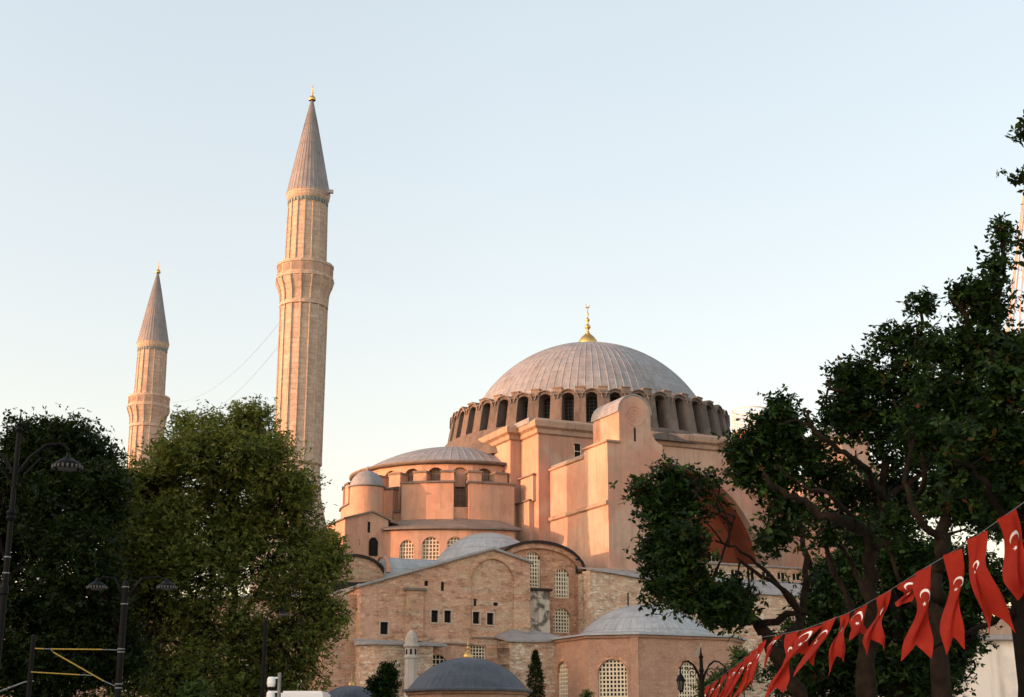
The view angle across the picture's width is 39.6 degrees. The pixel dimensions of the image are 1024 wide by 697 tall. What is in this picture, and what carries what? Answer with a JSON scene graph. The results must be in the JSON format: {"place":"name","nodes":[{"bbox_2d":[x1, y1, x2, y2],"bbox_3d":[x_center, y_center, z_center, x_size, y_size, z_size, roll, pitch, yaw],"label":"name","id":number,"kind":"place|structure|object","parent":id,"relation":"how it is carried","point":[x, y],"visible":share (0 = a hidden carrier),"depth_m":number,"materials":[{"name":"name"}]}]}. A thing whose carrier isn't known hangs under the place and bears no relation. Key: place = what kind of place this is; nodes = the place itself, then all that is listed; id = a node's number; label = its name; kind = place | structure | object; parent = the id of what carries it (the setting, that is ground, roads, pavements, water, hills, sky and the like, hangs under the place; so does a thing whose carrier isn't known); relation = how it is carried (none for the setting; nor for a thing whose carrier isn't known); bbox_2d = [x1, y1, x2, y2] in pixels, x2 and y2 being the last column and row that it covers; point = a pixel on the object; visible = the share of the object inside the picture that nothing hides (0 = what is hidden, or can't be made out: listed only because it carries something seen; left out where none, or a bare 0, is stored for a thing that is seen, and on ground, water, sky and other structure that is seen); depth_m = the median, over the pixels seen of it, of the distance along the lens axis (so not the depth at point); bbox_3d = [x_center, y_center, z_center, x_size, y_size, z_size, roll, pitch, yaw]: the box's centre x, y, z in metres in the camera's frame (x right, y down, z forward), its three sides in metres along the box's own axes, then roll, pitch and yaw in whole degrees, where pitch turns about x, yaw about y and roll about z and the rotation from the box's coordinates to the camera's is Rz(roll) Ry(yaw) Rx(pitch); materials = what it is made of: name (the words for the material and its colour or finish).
{"place":"outdoors","nodes":[
{"label":"outdoors","id":0,"kind":"place"},
{"bbox_2d":[281,691,330,696],"bbox_3d":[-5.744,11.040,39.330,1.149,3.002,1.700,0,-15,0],"label":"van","id":1,"kind":"object","parent":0,"point":[304,694],"visible":0.96,"depth_m":38.89,"materials":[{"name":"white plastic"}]},
{"bbox_2d":[0,0,1023,617],"label":"sky","id":2,"kind":"structure","parent":0,"point":[733,192],"materials":[{"name":"blue"}]},
{"bbox_2d":[705,502,1023,686],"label":"flag line","id":3,"kind":"object","parent":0,"point":[875,598],"visible":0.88,"depth_m":18.17,"materials":[{"name":"fabric"}]},
{"bbox_2d":[704,684,710,696],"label":"flag","id":4,"kind":"object","parent":3,"relation":"hanging from","point":[706,690],"visible":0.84,"depth_m":41.24,"materials":[{"name":"red fabric"}]},
{"bbox_2d":[708,679,718,696],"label":"flag","id":5,"kind":"object","parent":3,"relation":"hanging from","point":[712,687],"visible":1,"depth_m":38.34,"materials":[{"name":"red fabric"}]},
{"bbox_2d":[711,673,727,696],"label":"flag","id":6,"kind":"object","parent":3,"relation":"hanging from","point":[715,692],"visible":1,"depth_m":35.66,"materials":[{"name":"red fabric"}]},
{"bbox_2d":[719,667,735,696],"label":"flag","id":7,"kind":"object","parent":3,"relation":"hanging from","point":[730,673],"visible":0.38,"depth_m":33.18,"materials":[{"name":"red fabric"}]},
{"bbox_2d":[721,661,742,696],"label":"flag","id":8,"kind":"object","parent":3,"relation":"hanging from","point":[729,682],"visible":0.96,"depth_m":30.83,"materials":[{"name":"red fabric"}]},
{"bbox_2d":[725,655,749,696],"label":"flag","id":9,"kind":"object","parent":3,"relation":"hanging from","point":[737,677],"visible":0.99,"depth_m":28.72,"materials":[{"name":"red fabric"}]},
{"bbox_2d":[733,648,757,696],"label":"flag","id":10,"kind":"object","parent":3,"relation":"hanging from","point":[744,678],"visible":0.83,"depth_m":26.62,"materials":[{"name":"red fabric"}]},
{"bbox_2d":[743,640,765,692],"bbox_3d":[4.202,5.537,24.766,0.234,0.898,0.478,9,-18,-31],"label":"flag","id":11,"kind":"object","parent":3,"relation":"hanging from","point":[752,669],"visible":1,"depth_m":24.77,"materials":[{"name":"red fabric"}]},
{"bbox_2d":[764,635,782,668],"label":"flag","id":12,"kind":"object","parent":3,"relation":"hanging from","point":[771,643],"visible":1,"depth_m":22.81,"materials":[{"name":"red fabric"}]},
{"bbox_2d":[765,631,798,696],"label":"flag","id":13,"kind":"object","parent":3,"relation":"hanging from","point":[780,680],"visible":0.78,"depth_m":22.06,"materials":[{"name":"red fabric"}]},
{"bbox_2d":[783,625,821,663],"bbox_3d":[4.309,4.376,21.068,0.661,0.582,0.230,-7,-17,25],"label":"flag","id":14,"kind":"object","parent":3,"relation":"hanging from","point":[801,640],"visible":1,"depth_m":21.12,"materials":[{"name":"red fabric"}]},
{"bbox_2d":[793,617,835,676],"bbox_3d":[4.327,4.267,20.330,0.612,0.839,0.334,0,-15,0],"label":"flag","id":15,"kind":"object","parent":3,"relation":"hanging from","point":[817,642],"visible":1,"depth_m":20.34,"materials":[{"name":"red fabric"}]},
{"bbox_2d":[828,613,849,676],"bbox_3d":[4.486,4.085,19.584,0.225,0.884,0.394,12,-19,-37],"label":"flag","id":16,"kind":"object","parent":3,"relation":"hanging from","point":[837,647],"visible":0.99,"depth_m":19.59,"materials":[{"name":"red fabric"}]},
{"bbox_2d":[848,604,867,640],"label":"flag","id":17,"kind":"object","parent":3,"relation":"hanging from","point":[856,621],"visible":0.97,"depth_m":18.86,"materials":[{"name":"red fabric"}]},
{"bbox_2d":[863,590,890,652],"bbox_3d":[4.549,3.411,17.713,0.263,0.797,0.378,12,-20,-38],"label":"flag","id":18,"kind":"object","parent":3,"relation":"hanging from","point":[874,631],"visible":0.99,"depth_m":17.73,"materials":[{"name":"red fabric"}]},
{"bbox_2d":[895,576,914,606],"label":"flag","id":19,"kind":"object","parent":3,"relation":"hanging from","point":[906,588],"visible":0.85,"depth_m":16.70,"materials":[{"name":"red fabric"}]},
{"bbox_2d":[901,566,932,660],"bbox_3d":[4.511,2.951,15.826,0.203,1.034,0.451,11,-19,-34],"label":"flag","id":20,"kind":"object","parent":3,"relation":"hanging from","point":[919,635],"visible":1,"depth_m":15.81,"materials":[{"name":"red fabric"}]},
{"bbox_2d":[940,549,964,654],"bbox_3d":[4.473,2.582,14.458,0.196,1.052,0.384,10,-18,-31],"label":"flag","id":21,"kind":"object","parent":3,"relation":"hanging from","point":[951,624],"visible":1,"depth_m":14.44,"materials":[{"name":"red fabric"}]},
{"bbox_2d":[967,530,1014,634],"bbox_3d":[4.441,2.194,13.243,0.249,0.969,0.414,6,-17,-21],"label":"flag","id":22,"kind":"object","parent":3,"relation":"hanging from","point":[988,595],"visible":1,"depth_m":13.24,"materials":[{"name":"red fabric"}]},
{"bbox_2d":[997,509,1023,600],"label":"flag","id":23,"kind":"object","parent":3,"relation":"hanging from","point":[1013,563],"visible":1,"depth_m":11.91,"materials":[{"name":"red fabric"}]},
{"bbox_2d":[878,635,1017,696],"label":"pale pavilion","id":24,"kind":"structure","parent":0,"point":[996,676],"depth_m":58.56,"materials":[{"name":"stone"}]},
{"bbox_2d":[1006,187,1023,408],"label":"scaffolded spire","id":25,"kind":"structure","parent":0,"point":[1021,219],"depth_m":212.69,"materials":[{"name":"stone"}]},
{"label":"lawn","id":26,"kind":"structure","parent":0,"visible":0},
{"bbox_2d":[0,403,161,696],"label":"broadleaf tree","id":27,"kind":"object","parent":26,"relation":"on","point":[63,518],"visible":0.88,"depth_m":63.48,"materials":[{"name":"green plant"}]},
{"bbox_2d":[93,393,359,696],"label":"plane tree","id":28,"kind":"object","parent":26,"relation":"on","point":[242,524],"visible":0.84,"depth_m":75.18,"materials":[{"name":"green plant"}]},
{"bbox_2d":[260,607,288,696],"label":"street lamp","id":29,"kind":"object","parent":26,"relation":"on","point":[283,613],"visible":1,"depth_m":50.89,"materials":[{"name":"black metal"}]},
{"bbox_2d":[327,671,371,696],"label":"domed tomb","id":30,"kind":"object","parent":26,"relation":"on","point":[351,689],"visible":0.84,"depth_m":88.26,"materials":[{"name":"metal"}]},
{"bbox_2d":[362,660,404,696],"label":"sapling","id":31,"kind":"object","parent":26,"relation":"on","point":[382,683],"visible":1,"depth_m":85.44,"materials":[{"name":"green plant"}]},
{"bbox_2d":[579,689,594,696],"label":"bush","id":32,"kind":"object","parent":26,"relation":"on","point":[587,693],"visible":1,"depth_m":87.43,"materials":[{"name":"green plant"}]},
{"bbox_2d":[689,655,754,696],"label":"bush","id":33,"kind":"object","parent":26,"relation":"on","point":[714,676],"visible":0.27,"depth_m":58.29,"materials":[{"name":"green plant"}]},
{"label":"ground","id":34,"kind":"structure","parent":0,"visible":0},
{"bbox_2d":[0,634,35,696],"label":"catenary pole","id":35,"kind":"object","parent":34,"relation":"on","point":[29,681],"visible":1,"depth_m":44.85,"materials":[{"name":"black metal"}]},
{"bbox_2d":[0,411,82,667],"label":"street lamp","id":36,"kind":"object","parent":34,"relation":"on","point":[67,463],"visible":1,"depth_m":36.25,"materials":[{"name":"black metal"}]},
{"bbox_2d":[31,576,177,696],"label":"catenary pole","id":37,"kind":"object","parent":34,"relation":"on","point":[166,584],"visible":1,"depth_m":41.28,"materials":[{"name":"black metal"}]},
{"bbox_2d":[127,263,169,590],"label":"stone minaret","id":38,"kind":"object","parent":34,"relation":"on","point":[147,407],"visible":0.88,"depth_m":210.17,"materials":[{"name":"stone"}]},
{"bbox_2d":[175,669,218,696],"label":"bush","id":39,"kind":"object","parent":34,"relation":"on","point":[192,688],"visible":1,"depth_m":48.47,"materials":[{"name":"green plant"}]},
{"bbox_2d":[266,673,280,696],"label":"camera mast","id":40,"kind":"object","parent":34,"relation":"on","point":[271,682],"visible":1,"depth_m":29.16,"materials":[{"name":"metal"}]},
{"bbox_2d":[249,85,334,594],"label":"stone minaret","id":41,"kind":"object","parent":34,"relation":"on","point":[304,283],"visible":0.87,"depth_m":149.57,"materials":[{"name":"stone"}]},
{"bbox_2d":[163,323,278,401],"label":"festoon cable","id":42,"kind":"object","parent":41,"relation":"attached to","point":[231,374],"visible":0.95,"depth_m":166.97,"materials":[{"name":"metal"}]},
{"bbox_2d":[327,189,333,195],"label":"floodlight","id":43,"kind":"object","parent":41,"relation":"attached to","point":[330,191],"visible":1,"depth_m":153.38,"materials":[{"name":"metal"}]},
{"bbox_2d":[402,638,532,696],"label":"domed tomb","id":44,"kind":"object","parent":34,"relation":"on","point":[467,675],"visible":1,"depth_m":94.60,"materials":[{"name":"metal"}]},
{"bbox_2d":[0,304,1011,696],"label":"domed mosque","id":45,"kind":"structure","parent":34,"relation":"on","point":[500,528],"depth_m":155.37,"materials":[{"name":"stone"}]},
{"bbox_2d":[286,657,301,690],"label":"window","id":46,"kind":"structure","parent":45,"relation":"in","point":[298,685],"depth_m":136.64,"materials":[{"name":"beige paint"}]},
{"bbox_2d":[369,537,377,555],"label":"window","id":47,"kind":"structure","parent":45,"relation":"in","point":[373,543],"depth_m":155.38,"materials":[{"name":"black glass"}]},
{"bbox_2d":[380,622,386,633],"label":"window","id":48,"kind":"structure","parent":45,"relation":"in","point":[383,627],"depth_m":134.21,"materials":[{"name":"black glass"}]},
{"bbox_2d":[400,540,413,558],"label":"window","id":49,"kind":"structure","parent":45,"relation":"in","point":[407,547],"depth_m":155.34,"materials":[{"name":"beige paint"}]},
{"bbox_2d":[408,469,417,481],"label":"window","id":50,"kind":"structure","parent":45,"relation":"in","point":[410,475],"depth_m":167.18,"materials":[{"name":"brown glass"}]},
{"bbox_2d":[422,537,438,559],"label":"window","id":51,"kind":"structure","parent":45,"relation":"in","point":[430,547],"depth_m":155.04,"materials":[{"name":"beige paint"}]},
{"bbox_2d":[431,610,436,621],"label":"window","id":52,"kind":"structure","parent":45,"relation":"in","point":[433,612],"depth_m":136.65,"materials":[{"name":"black glass"}]},
{"bbox_2d":[430,468,440,479],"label":"window","id":53,"kind":"structure","parent":45,"relation":"in","point":[435,473],"depth_m":166.41,"materials":[{"name":"brown glass"}]},
{"bbox_2d":[433,654,444,665],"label":"window","id":54,"kind":"structure","parent":45,"relation":"in","point":[437,659],"depth_m":135.75,"materials":[{"name":"beige paint"}]},
{"bbox_2d":[444,611,449,622],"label":"window","id":55,"kind":"structure","parent":45,"relation":"in","point":[446,613],"depth_m":137.19,"materials":[{"name":"black glass"}]},
{"bbox_2d":[447,537,459,546],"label":"window","id":56,"kind":"structure","parent":45,"relation":"in","point":[453,539],"depth_m":155.23,"materials":[{"name":"beige paint"}]},
{"bbox_2d":[454,487,464,506],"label":"window","id":57,"kind":"structure","parent":45,"relation":"in","point":[459,491],"depth_m":165.64,"materials":[{"name":"brown glass"}]},
{"bbox_2d":[473,612,478,623],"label":"window","id":58,"kind":"structure","parent":45,"relation":"in","point":[475,614],"depth_m":138.57,"materials":[{"name":"black glass"}]},
{"bbox_2d":[471,645,484,658],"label":"window","id":59,"kind":"structure","parent":45,"relation":"in","point":[477,651],"depth_m":137.66,"materials":[{"name":"beige paint"}]},
{"bbox_2d":[479,469,489,480],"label":"window","id":60,"kind":"structure","parent":45,"relation":"in","point":[485,475],"depth_m":167.06,"materials":[{"name":"brown glass"}]},
{"bbox_2d":[487,613,492,624],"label":"window","id":61,"kind":"structure","parent":45,"relation":"in","point":[489,615],"depth_m":139.18,"materials":[{"name":"black glass"}]},
{"bbox_2d":[525,402,527,418],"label":"window","id":62,"kind":"structure","parent":45,"relation":"in","point":[526,405],"depth_m":174.10,"materials":[{"name":"glass"}]},
{"bbox_2d":[525,552,539,587],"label":"window","id":63,"kind":"structure","parent":45,"relation":"in","point":[534,568],"depth_m":145.00,"materials":[{"name":"beige paint"}]},
{"bbox_2d":[545,398,549,418],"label":"window","id":64,"kind":"structure","parent":45,"relation":"in","point":[547,403],"depth_m":172.85,"materials":[{"name":"glass"}]},
{"bbox_2d":[553,608,568,632],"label":"window","id":65,"kind":"structure","parent":45,"relation":"in","point":[561,617],"depth_m":144.90,"materials":[{"name":"beige paint"}]},
{"bbox_2d":[554,569,568,597],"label":"window","id":66,"kind":"structure","parent":45,"relation":"in","point":[561,579],"depth_m":145.93,"materials":[{"name":"beige paint"}]},
{"bbox_2d":[565,397,573,420],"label":"window","id":67,"kind":"structure","parent":45,"relation":"in","point":[569,402],"depth_m":172.07,"materials":[{"name":"glass"}]},
{"bbox_2d":[574,443,580,456],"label":"window","id":68,"kind":"structure","parent":45,"relation":"in","point":[577,448],"depth_m":165.00,"materials":[{"name":"beige paint"}]},
{"bbox_2d":[587,397,596,420],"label":"window","id":69,"kind":"structure","parent":45,"relation":"in","point":[591,401],"depth_m":171.86,"materials":[{"name":"glass"}]},
{"bbox_2d":[709,552,718,562],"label":"window","id":70,"kind":"structure","parent":45,"relation":"in","point":[717,560],"depth_m":175.98,"materials":[{"name":"beige paint"}]},
{"bbox_2d":[722,630,735,635],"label":"window","id":71,"kind":"structure","parent":45,"relation":"in","point":[726,632],"depth_m":149.43,"materials":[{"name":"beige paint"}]},
{"bbox_2d":[777,572,784,579],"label":"window","id":72,"kind":"structure","parent":45,"relation":"in","point":[781,575],"depth_m":163.19,"materials":[{"name":"beige paint"}]},
{"bbox_2d":[792,573,799,580],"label":"window","id":73,"kind":"structure","parent":45,"relation":"in","point":[794,574],"depth_m":163.99,"materials":[{"name":"beige paint"}]},
{"bbox_2d":[525,649,546,696],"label":"cypress","id":74,"kind":"object","parent":34,"relation":"on","point":[533,666],"visible":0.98,"depth_m":131.41,"materials":[{"name":"green plant"}]},
{"bbox_2d":[550,604,747,696],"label":"domed baptistery","id":75,"kind":"structure","parent":34,"relation":"on","point":[630,651],"depth_m":131.77,"materials":[{"name":"beige paint"}]},
{"bbox_2d":[559,662,567,696],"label":"window","id":76,"kind":"structure","parent":75,"relation":"in","point":[563,675],"depth_m":135.82,"materials":[{"name":"beige paint"}]},
{"bbox_2d":[599,659,627,696],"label":"window","id":77,"kind":"structure","parent":75,"relation":"in","point":[612,673],"depth_m":130.39,"materials":[{"name":"beige paint"}]},
{"bbox_2d":[677,662,697,696],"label":"window","id":78,"kind":"structure","parent":75,"relation":"in","point":[689,680],"depth_m":131.84,"materials":[{"name":"beige paint"}]},
{"bbox_2d":[676,642,728,696],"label":"ornate lantern","id":79,"kind":"object","parent":34,"relation":"on","point":[680,679],"visible":0.92,"depth_m":37.06,"materials":[{"name":"black metal"}]},
{"bbox_2d":[608,449,810,696],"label":"pruned tree","id":80,"kind":"object","parent":34,"relation":"on","point":[672,546],"visible":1,"depth_m":33.27,"materials":[{"name":"green plant"}]},
{"bbox_2d":[726,645,762,696],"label":"bush","id":81,"kind":"object","parent":34,"relation":"on","point":[742,653],"visible":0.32,"depth_m":68.29,"materials":[{"name":"green plant"}]},
{"bbox_2d":[731,406,765,437],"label":"scaffolded minaret","id":82,"kind":"object","parent":34,"relation":"on","point":[734,415],"visible":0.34,"depth_m":218.61,"materials":[{"name":"brick"}]},
{"bbox_2d":[710,285,943,696],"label":"pruned tree","id":83,"kind":"object","parent":34,"relation":"on","point":[856,384],"visible":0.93,"depth_m":30.02,"materials":[{"name":"green plant"}]},
{"bbox_2d":[753,502,1011,696],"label":"pruned tree","id":84,"kind":"object","parent":34,"relation":"on","point":[908,675],"visible":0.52,"depth_m":43.24,"materials":[{"name":"green plant"}]},
{"bbox_2d":[869,212,1023,696],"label":"pruned tree","id":85,"kind":"object","parent":34,"relation":"on","point":[949,391],"visible":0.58,"depth_m":27.61,"materials":[{"name":"green plant"}]},
{"bbox_2d":[928,109,1023,696],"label":"pruned tree","id":86,"kind":"object","parent":34,"relation":"on","point":[994,438],"visible":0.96,"depth_m":21.13,"materials":[{"name":"green plant"}]}
]}

